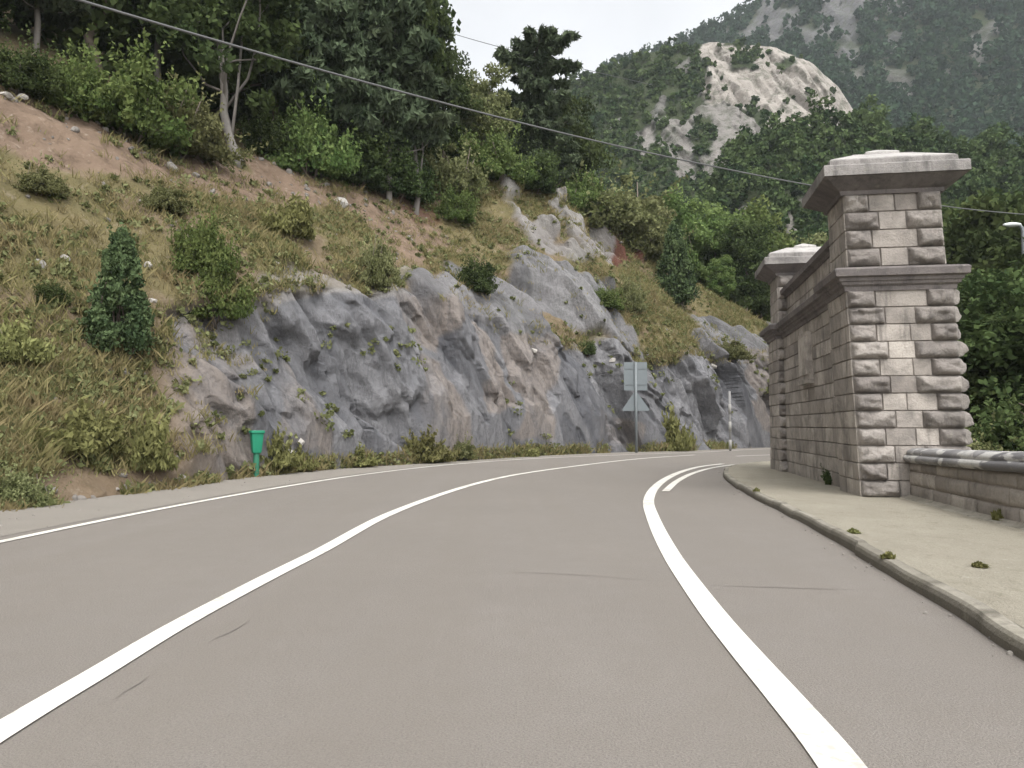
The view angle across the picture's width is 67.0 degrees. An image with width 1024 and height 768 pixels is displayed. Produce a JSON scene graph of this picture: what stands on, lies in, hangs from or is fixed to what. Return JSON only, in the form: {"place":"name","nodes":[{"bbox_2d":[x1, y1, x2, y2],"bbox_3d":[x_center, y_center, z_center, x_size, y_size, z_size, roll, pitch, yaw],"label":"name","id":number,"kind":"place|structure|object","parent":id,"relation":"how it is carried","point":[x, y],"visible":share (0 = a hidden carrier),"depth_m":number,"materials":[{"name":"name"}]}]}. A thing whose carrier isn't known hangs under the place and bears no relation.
{"place":"outdoors","nodes":[
{"label":"outdoors","id":0,"kind":"place"},
{"bbox_2d":[0,447,769,536],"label":"road shoulder","id":1,"kind":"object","parent":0,"point":[51,516],"visible":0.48,"depth_m":13.97},
{"bbox_2d":[292,442,320,470],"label":"broom bush","id":2,"kind":"object","parent":1,"relation":"on","point":[308,464],"visible":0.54,"depth_m":21.55,"materials":[{"name":"green plant"}]},
{"bbox_2d":[348,441,383,466],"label":"broom bush","id":3,"kind":"object","parent":1,"relation":"on","point":[368,461],"visible":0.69,"depth_m":23.88,"materials":[{"name":"green plant"}]},
{"bbox_2d":[400,424,459,462],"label":"broom bush","id":4,"kind":"object","parent":1,"relation":"on","point":[427,442],"visible":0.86,"depth_m":26.51,"materials":[{"name":"green plant"}]},
{"bbox_2d":[454,431,478,460],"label":"bush","id":5,"kind":"object","parent":1,"relation":"on","point":[466,452],"visible":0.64,"depth_m":28.33,"materials":[{"name":"green plant"}]},
{"bbox_2d":[517,439,540,456],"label":"broom bush","id":6,"kind":"object","parent":1,"relation":"on","point":[532,452],"visible":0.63,"depth_m":32.12,"materials":[{"name":"green plant"}]},
{"bbox_2d":[0,9,770,500],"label":"hillside","id":7,"kind":"structure","parent":0,"point":[462,387],"depth_m":28.72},
{"bbox_2d":[0,0,26,31],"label":"broadleaf tree","id":8,"kind":"object","parent":7,"relation":"on","point":[5,8],"visible":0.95,"depth_m":29.30,"materials":[{"name":"green plant"}]},
{"bbox_2d":[0,305,60,364],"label":"broom bush","id":9,"kind":"object","parent":7,"relation":"on","point":[29,347],"visible":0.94,"depth_m":15.66,"materials":[{"name":"green plant"}]},
{"bbox_2d":[0,14,69,99],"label":"bush","id":10,"kind":"object","parent":7,"relation":"on","point":[39,75],"visible":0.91,"depth_m":23.58,"materials":[{"name":"green plant"}]},
{"bbox_2d":[0,151,74,197],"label":"bush","id":11,"kind":"object","parent":7,"relation":"on","point":[42,181],"visible":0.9,"depth_m":20.42,"materials":[{"name":"green plant"}]},
{"bbox_2d":[0,445,77,507],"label":"bush","id":12,"kind":"object","parent":7,"relation":"on","point":[12,487],"visible":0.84,"depth_m":12.26,"materials":[{"name":"green plant"}]},
{"bbox_2d":[0,0,90,52],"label":"pine tree","id":13,"kind":"object","parent":7,"relation":"on","point":[46,12],"visible":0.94,"depth_m":29.87,"materials":[{"name":"green plant"}]},
{"bbox_2d":[30,274,71,304],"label":"bush","id":14,"kind":"object","parent":7,"relation":"on","point":[49,293],"visible":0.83,"depth_m":17.61,"materials":[{"name":"green plant"}]},
{"bbox_2d":[25,20,130,125],"bbox_3d":[-14.191,-10.088,25.394,3.367,3.401,3.820,1,-3,-20],"label":"bush","id":15,"kind":"object","parent":7,"relation":"on","point":[74,70],"visible":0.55,"depth_m":24.89,"materials":[{"name":"green plant"}]},
{"bbox_2d":[35,394,130,456],"bbox_3d":[-8.393,0.803,14.793,2.078,1.242,1.854,-2,-4,35],"label":"broom bush","id":16,"kind":"object","parent":7,"relation":"on","point":[86,432],"visible":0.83,"depth_m":14.59,"materials":[{"name":"green plant"}]},
{"bbox_2d":[76,222,156,364],"bbox_3d":[-9.137,-2.020,17.937,1.690,3.557,1.666,1,-3,-17],"label":"juniper","id":17,"kind":"object","parent":7,"relation":"on","point":[132,318],"visible":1,"depth_m":17.66,"materials":[{"name":"green plant"}]},
{"bbox_2d":[83,0,159,69],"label":"broadleaf tree","id":18,"kind":"object","parent":7,"relation":"on","point":[89,39],"visible":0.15,"depth_m":31.56,"materials":[{"name":"green plant"}]},
{"bbox_2d":[60,22,207,159],"bbox_3d":[-13.399,-10.068,26.670,5.646,4.731,4.977,-1,-3,21],"label":"bush","id":19,"kind":"object","parent":7,"relation":"on","point":[144,97],"visible":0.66,"depth_m":25.85,"materials":[{"name":"green plant"}]},
{"bbox_2d":[123,401,180,474],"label":"broom bush","id":20,"kind":"object","parent":7,"relation":"on","point":[152,436],"visible":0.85,"depth_m":15.57,"materials":[{"name":"green plant"}]},
{"bbox_2d":[120,0,202,83],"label":"pine tree","id":21,"kind":"object","parent":7,"relation":"on","point":[157,46],"visible":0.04,"depth_m":33.73,"materials":[{"name":"green plant"}]},
{"bbox_2d":[133,169,196,215],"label":"bush","id":22,"kind":"object","parent":7,"relation":"on","point":[168,199],"visible":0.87,"depth_m":23.10,"materials":[{"name":"green plant"}]},
{"bbox_2d":[134,62,272,167],"bbox_3d":[-12.373,-9.924,28.710,4.432,3.956,5.621,-3,-4,40],"label":"bush","id":23,"kind":"object","parent":7,"relation":"on","point":[205,124],"visible":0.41,"depth_m":28.33,"materials":[{"name":"green plant"}]},
{"bbox_2d":[166,188,245,273],"bbox_3d":[-8.646,-4.126,21.804,2.100,2.736,2.382,1,-3,-15],"label":"bush","id":24,"kind":"object","parent":7,"relation":"on","point":[199,238],"visible":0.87,"depth_m":21.56,"materials":[{"name":"green plant"}]},
{"bbox_2d":[172,221,258,330],"bbox_3d":[-8.268,-2.990,21.580,2.292,3.086,2.600,1,-3,-22],"label":"bush","id":25,"kind":"object","parent":7,"relation":"on","point":[231,310],"visible":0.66,"depth_m":21.27,"materials":[{"name":"green plant"}]},
{"bbox_2d":[136,0,301,168],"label":"broadleaf tree","id":26,"kind":"object","parent":7,"relation":"on","point":[229,21],"visible":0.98,"depth_m":31.09,"materials":[{"name":"green plant"}]},
{"bbox_2d":[29,0,477,170],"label":"wood undergrowth","id":27,"kind":"object","parent":7,"relation":"on","point":[182,66],"visible":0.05,"depth_m":32.10,"materials":[{"name":"green plant"}]},
{"bbox_2d":[249,430,264,476],"bbox_3d":[-6.509,1.873,19.701,0.362,1.375,0.362,2,-4,-31],"label":"litter bin","id":28,"kind":"object","parent":7,"relation":"on","point":[256,438],"visible":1,"depth_m":19.62,"materials":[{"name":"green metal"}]},
{"bbox_2d":[210,6,313,127],"bbox_3d":[-11.505,-17.045,37.453,8.994,12.622,8.692,3,-4,-39],"label":"broadleaf tree","id":29,"kind":"object","parent":7,"relation":"on","point":[254,85],"visible":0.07,"depth_m":37.05,"materials":[{"name":"green plant"}]},
{"bbox_2d":[234,92,307,167],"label":"bush","id":30,"kind":"object","parent":7,"relation":"on","point":[264,130],"visible":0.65,"depth_m":33.72,"materials":[{"name":"green plant"}]},
{"bbox_2d":[263,421,305,468],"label":"broom bush","id":31,"kind":"object","parent":7,"relation":"on","point":[278,449],"visible":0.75,"depth_m":20.46,"materials":[{"name":"green plant"}]},
{"bbox_2d":[256,191,317,240],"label":"broom bush","id":32,"kind":"object","parent":7,"relation":"on","point":[295,219],"visible":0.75,"depth_m":27.07,"materials":[{"name":"green plant"}]},
{"bbox_2d":[255,63,364,186],"bbox_3d":[-9.078,-11.506,34.883,4.890,5.644,5.547,0,-3,-8],"label":"bush","id":33,"kind":"object","parent":7,"relation":"on","point":[314,146],"visible":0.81,"depth_m":34.16,"materials":[{"name":"green plant"}]},
{"bbox_2d":[270,0,373,176],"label":"pine tree","id":34,"kind":"object","parent":7,"relation":"on","point":[338,56],"visible":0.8,"depth_m":35.10,"materials":[{"name":"green plant"}]},
{"bbox_2d":[256,0,390,124],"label":"pine tree","id":35,"kind":"object","parent":7,"relation":"on","point":[348,9],"visible":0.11,"depth_m":35.58,"materials":[{"name":"green plant"}]},
{"bbox_2d":[332,121,401,193],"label":"bush","id":36,"kind":"object","parent":7,"relation":"on","point":[372,174],"visible":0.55,"depth_m":36.65,"materials":[{"name":"green plant"}]},
{"bbox_2d":[342,212,414,289],"bbox_3d":[-5.076,-4.799,28.851,2.542,3.220,2.005,1,-3,-23],"label":"bush","id":37,"kind":"object","parent":7,"relation":"on","point":[378,261],"visible":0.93,"depth_m":28.45,"materials":[{"name":"green plant"}]},
{"bbox_2d":[5,90,751,500],"bbox_3d":[2.594,-4.647,39.788,15.895,16.751,57.968,-2,-4,36],"label":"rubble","id":38,"kind":"object","parent":7,"relation":"on","point":[195,174],"visible":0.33,"depth_m":25.38,"materials":[{"name":"stone"}]},
{"bbox_2d":[0,102,768,509],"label":"undergrowth","id":39,"kind":"object","parent":7,"relation":"on","point":[78,284],"visible":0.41,"depth_m":22.82,"materials":[{"name":"green plant"}]},
{"bbox_2d":[0,85,770,511],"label":"grass","id":40,"kind":"structure","parent":7,"relation":"on","point":[22,421],"depth_m":21.46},
{"bbox_2d":[338,0,449,206],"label":"pine tree","id":41,"kind":"object","parent":7,"relation":"on","point":[386,106],"visible":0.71,"depth_m":36.96,"materials":[{"name":"green plant"}]},
{"bbox_2d":[337,0,462,195],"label":"pine tree","id":42,"kind":"object","parent":7,"relation":"on","point":[446,118],"visible":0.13,"depth_m":37.79,"materials":[{"name":"green plant"}]},
{"bbox_2d":[379,131,443,203],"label":"bush","id":43,"kind":"object","parent":7,"relation":"on","point":[406,181],"visible":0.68,"depth_m":38.66,"materials":[{"name":"green plant"}]},
{"bbox_2d":[403,0,461,215],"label":"broadleaf tree","id":44,"kind":"object","parent":7,"relation":"on","point":[429,21],"visible":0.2,"depth_m":39.21,"materials":[{"name":"green plant"}]},
{"bbox_2d":[436,0,460,47],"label":"broadleaf tree","id":45,"kind":"object","parent":7,"relation":"on","point":[445,5],"depth_m":56.69,"materials":[{"name":"green plant"}]},
{"bbox_2d":[426,179,479,224],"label":"bush","id":46,"kind":"object","parent":7,"relation":"on","point":[452,206],"visible":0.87,"depth_m":40.34,"materials":[{"name":"green plant"}]},
{"bbox_2d":[421,45,488,160],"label":"broadleaf tree","id":47,"kind":"object","parent":7,"relation":"on","point":[459,81],"visible":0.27,"depth_m":45.36,"materials":[{"name":"green plant"}]},
{"bbox_2d":[418,128,497,200],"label":"bush","id":48,"kind":"object","parent":7,"relation":"on","point":[462,172],"visible":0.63,"depth_m":41.75,"materials":[{"name":"green plant"}]},
{"bbox_2d":[454,246,507,295],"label":"bush","id":49,"kind":"object","parent":7,"relation":"on","point":[476,275],"visible":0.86,"depth_m":34.28,"materials":[{"name":"green plant"}]},
{"bbox_2d":[453,61,522,159],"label":"broadleaf tree","id":50,"kind":"object","parent":7,"relation":"on","point":[497,101],"visible":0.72,"depth_m":47.11,"materials":[{"name":"green plant"}]},
{"bbox_2d":[454,106,553,184],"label":"bush","id":51,"kind":"object","parent":7,"relation":"on","point":[499,153],"visible":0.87,"depth_m":44.81,"materials":[{"name":"green plant"}]},
{"bbox_2d":[492,23,582,187],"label":"pine tree","id":52,"kind":"object","parent":7,"relation":"on","point":[533,62],"visible":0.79,"depth_m":49.97,"materials":[{"name":"green plant"}]},
{"bbox_2d":[514,129,564,194],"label":"bush","id":53,"kind":"object","parent":7,"relation":"on","point":[546,181],"visible":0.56,"depth_m":46.85,"materials":[{"name":"green plant"}]},
{"bbox_2d":[554,155,618,214],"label":"bush","id":54,"kind":"object","parent":7,"relation":"on","point":[577,193],"visible":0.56,"depth_m":49.84,"materials":[{"name":"green plant"}]},
{"bbox_2d":[558,94,617,189],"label":"broadleaf tree","id":55,"kind":"object","parent":7,"relation":"on","point":[588,150],"visible":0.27,"depth_m":53.57,"materials":[{"name":"green plant"}]},
{"bbox_2d":[580,337,596,356],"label":"bush","id":56,"kind":"object","parent":7,"relation":"on","point":[590,349],"visible":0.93,"depth_m":38.01,"materials":[{"name":"green plant"}]},
{"bbox_2d":[594,280,630,311],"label":"bush","id":57,"kind":"object","parent":7,"relation":"on","point":[610,299],"visible":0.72,"depth_m":40.99,"materials":[{"name":"green plant"}]},
{"bbox_2d":[563,159,687,236],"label":"bush","id":58,"kind":"object","parent":7,"relation":"on","point":[626,211],"visible":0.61,"depth_m":49.88,"materials":[{"name":"green plant"}]},
{"bbox_2d":[614,261,654,311],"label":"bush","id":59,"kind":"object","parent":7,"relation":"on","point":[632,292],"visible":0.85,"depth_m":42.33,"materials":[{"name":"green plant"}]},
{"bbox_2d":[606,186,696,263],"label":"bush","id":60,"kind":"object","parent":7,"relation":"on","point":[650,240],"visible":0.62,"depth_m":51.02,"materials":[{"name":"green plant"}]},
{"bbox_2d":[633,193,676,260],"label":"broadleaf tree","id":61,"kind":"object","parent":7,"relation":"on","point":[665,210],"visible":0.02,"depth_m":57.53,"materials":[{"name":"green plant"}]},
{"bbox_2d":[654,219,701,306],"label":"juniper","id":62,"kind":"object","parent":7,"relation":"on","point":[678,282],"visible":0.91,"depth_m":48.88,"materials":[{"name":"green plant"}]},
{"bbox_2d":[661,401,696,451],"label":"broom bush","id":63,"kind":"object","parent":7,"relation":"on","point":[682,440],"visible":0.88,"depth_m":39.16,"materials":[{"name":"green plant"}]},
{"bbox_2d":[662,183,714,288],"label":"broadleaf tree","id":64,"kind":"object","parent":7,"relation":"on","point":[683,220],"visible":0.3,"depth_m":59.67,"materials":[{"name":"green plant"}]},
{"bbox_2d":[706,254,736,299],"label":"broadleaf tree","id":65,"kind":"object","parent":7,"relation":"on","point":[723,277],"visible":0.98,"depth_m":56.08,"materials":[{"name":"green plant"}]},
{"bbox_2d":[688,199,765,309],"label":"broadleaf tree","id":66,"kind":"object","parent":7,"relation":"on","point":[716,221],"visible":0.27,"depth_m":60.70,"materials":[{"name":"green plant"}]},
{"bbox_2d":[711,327,762,362],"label":"bush","id":67,"kind":"object","parent":7,"relation":"on","point":[735,350],"visible":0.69,"depth_m":45.13,"materials":[{"name":"green plant"}]},
{"bbox_2d":[700,218,775,312],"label":"broadleaf tree","id":68,"kind":"object","parent":7,"relation":"on","point":[749,252],"visible":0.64,"depth_m":59.05,"materials":[{"name":"green plant"}]},
{"bbox_2d":[722,194,795,322],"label":"broadleaf tree","id":69,"kind":"object","parent":7,"relation":"on","point":[760,214],"visible":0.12,"depth_m":63.44,"materials":[{"name":"green plant"}]},
{"bbox_2d":[752,229,827,319],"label":"broadleaf tree","id":70,"kind":"object","parent":7,"relation":"on","point":[819,238],"visible":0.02,"depth_m":65.48,"materials":[{"name":"green plant"}]},
{"bbox_2d":[0,449,1023,767],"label":"road","id":71,"kind":"structure","parent":0,"point":[462,629],"depth_m":4.80,"materials":[{"name":"asphalt"}]},
{"bbox_2d":[0,455,686,742],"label":"road marking","id":72,"kind":"object","parent":71,"relation":"on","point":[14,722],"visible":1,"depth_m":4.61,"materials":[{"name":"paint"}]},
{"bbox_2d":[0,449,752,542],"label":"road marking","id":73,"kind":"object","parent":71,"relation":"on","point":[28,535],"visible":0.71,"depth_m":12.21,"materials":[{"name":"paint"}]},
{"bbox_2d":[0,448,1013,655],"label":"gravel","id":74,"kind":"structure","parent":71,"relation":"on","point":[1010,653],"depth_m":8.17,"materials":[{"name":"gravel"}]},
{"bbox_2d":[662,464,733,490],"bbox_3d":[14.306,2.769,27.450,32.301,0.001,8.188,2,-4,-33],"label":"road marking","id":75,"kind":"object","parent":71,"relation":"on","point":[670,486],"visible":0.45,"depth_m":18.91,"materials":[{"name":"paint"}]},
{"bbox_2d":[728,391,731,450],"bbox_3d":[11.250,2.006,39.936,0.143,3.281,0.150,0,-3,0],"label":"marker pole","id":76,"kind":"object","parent":71,"relation":"on","point":[729,422],"visible":0.92,"depth_m":39.90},
{"bbox_2d":[643,464,867,767],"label":"road marking","id":77,"kind":"object","parent":71,"relation":"on","point":[823,742],"visible":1,"depth_m":4.12,"materials":[{"name":"paint"}]},
{"bbox_2d":[723,461,1023,660],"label":"kerb","id":78,"kind":"structure","parent":71,"relation":"on","point":[1000,630],"depth_m":6.03,"materials":[{"name":"concrete"}]},
{"bbox_2d":[76,0,1023,214],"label":"overhead cable","id":79,"kind":"object","parent":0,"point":[206,37],"visible":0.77,"depth_m":14.63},
{"bbox_2d":[440,0,754,106],"label":"sky","id":80,"kind":"structure","parent":0,"point":[607,28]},
{"bbox_2d":[424,42,863,216],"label":"rocky hill","id":81,"kind":"structure","parent":0,"point":[771,87],"depth_m":201.62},
{"bbox_2d":[418,36,836,213],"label":"hill scrub","id":82,"kind":"object","parent":81,"relation":"on","point":[683,82],"visible":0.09,"depth_m":197.18,"materials":[{"name":"green plant"}]},
{"bbox_2d":[689,0,1023,137],"bbox_3d":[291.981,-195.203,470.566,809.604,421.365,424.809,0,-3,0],"label":"mountain","id":83,"kind":"structure","parent":0,"point":[844,18],"depth_m":408.34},
{"bbox_2d":[587,0,1023,147],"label":"mountain forest","id":84,"kind":"object","parent":83,"relation":"on","point":[956,88],"visible":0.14,"depth_m":373.58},
{"bbox_2d":[728,461,1023,627],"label":"pavement","id":85,"kind":"structure","parent":0,"point":[945,546],"depth_m":8.54,"materials":[{"name":"concrete"}]},
{"bbox_2d":[820,465,831,484],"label":"bush","id":86,"kind":"object","parent":85,"relation":"on","point":[827,478],"visible":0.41,"depth_m":15.61,"materials":[{"name":"green plant"}]},
{"bbox_2d":[901,448,1023,529],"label":"stone parapet","id":87,"kind":"structure","parent":85,"relation":"on","point":[981,484],"depth_m":10.39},
{"bbox_2d":[730,125,1023,239],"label":"wooded ridge","id":88,"kind":"structure","parent":0,"point":[1000,162],"depth_m":113.90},
{"bbox_2d":[681,90,1023,247],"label":"ridge forest","id":89,"kind":"object","parent":88,"relation":"on","point":[729,190],"visible":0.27,"depth_m":116.91,"materials":[{"name":"green plant"}]},
{"label":"ground","id":90,"kind":"structure","parent":0,"visible":0},
{"bbox_2d":[622,362,648,452],"bbox_3d":[5.965,1.218,37.218,1.320,4.564,0.160,0,-3,0],"label":"road sign","id":91,"kind":"object","parent":90,"relation":"on","point":[635,376],"visible":0.88,"depth_m":37.33,"materials":[{"name":"metal"}]},
{"bbox_2d":[755,150,974,496],"bbox_3d":[7.250,-0.858,17.319,2.447,6.274,9.329,-1,-3,10],"label":"stone monument","id":92,"kind":"object","parent":90,"relation":"on","point":[860,334],"visible":0.95,"depth_m":13.10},
{"bbox_2d":[941,199,1011,269],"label":"broadleaf tree","id":93,"kind":"object","parent":90,"relation":"on","point":[943,209],"visible":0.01,"depth_m":42.20,"materials":[{"name":"green plant"}]},
{"bbox_2d":[942,214,1021,275],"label":"broadleaf tree","id":94,"kind":"object","parent":90,"relation":"on","point":[963,222],"depth_m":40.15,"materials":[{"name":"green plant"}]},
{"bbox_2d":[943,194,1023,275],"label":"broadleaf tree","id":95,"kind":"object","parent":90,"relation":"on","point":[986,234],"visible":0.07,"depth_m":38.28,"materials":[{"name":"green plant"}]},
{"bbox_2d":[954,268,1021,334],"bbox_3d":[18.737,-0.538,30.278,5.580,7.902,5.515,1,-3,-19],"label":"broadleaf tree","id":96,"kind":"object","parent":90,"relation":"on","point":[999,312],"visible":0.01,"depth_m":29.02,"materials":[{"name":"green plant"}]},
{"bbox_2d":[957,255,1021,335],"bbox_3d":[20.165,-0.931,28.984,6.209,8.565,6.425,3,-4,-43],"label":"broadleaf tree","id":97,"kind":"object","parent":90,"relation":"on","point":[964,300],"visible":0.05,"depth_m":29.79,"materials":[{"name":"green plant"}]},
{"bbox_2d":[956,265,1023,427],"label":"broadleaf tree","id":98,"kind":"object","parent":90,"relation":"on","point":[1002,341],"visible":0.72,"depth_m":22.06,"materials":[{"name":"green plant"}]},
{"bbox_2d":[956,185,1023,241],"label":"broadleaf tree","id":99,"kind":"object","parent":90,"relation":"on","point":[1016,199],"visible":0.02,"depth_m":41.03,"materials":[{"name":"green plant"}]},
{"bbox_2d":[959,328,1023,433],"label":"broadleaf tree","id":100,"kind":"object","parent":90,"relation":"on","point":[979,401],"visible":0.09,"depth_m":22.75,"materials":[{"name":"green plant"}]},
{"bbox_2d":[961,313,1023,430],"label":"broadleaf tree","id":101,"kind":"object","parent":90,"relation":"on","point":[999,371],"visible":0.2,"depth_m":22.33,"materials":[{"name":"green plant"}]},
{"bbox_2d":[966,410,1021,450],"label":"bush","id":102,"kind":"object","parent":90,"relation":"on","point":[977,446],"visible":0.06,"depth_m":16.81,"materials":[{"name":"green plant"}]},
{"bbox_2d":[965,375,1023,450],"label":"bush","id":103,"kind":"object","parent":90,"relation":"on","point":[981,428],"visible":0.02,"depth_m":17.95,"materials":[{"name":"green plant"}]},
{"bbox_2d":[966,369,1023,451],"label":"bush","id":104,"kind":"object","parent":90,"relation":"on","point":[1009,429],"visible":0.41,"depth_m":17.07,"materials":[{"name":"green plant"}]},
{"bbox_2d":[975,205,1023,269],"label":"broadleaf tree","id":105,"kind":"object","parent":90,"relation":"on","point":[1011,254],"visible":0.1,"depth_m":30.49,"materials":[{"name":"green plant"}]},
{"bbox_2d":[1003,222,1023,304],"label":"street lamp","id":106,"kind":"object","parent":90,"relation":"on","point":[1015,224],"visible":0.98,"depth_m":27.27,"materials":[{"name":"metal"}]},
{"bbox_2d":[1007,237,1023,274],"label":"broadleaf tree","id":107,"kind":"object","parent":90,"relation":"on","point":[1017,263],"visible":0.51,"depth_m":25.53,"materials":[{"name":"green plant"}]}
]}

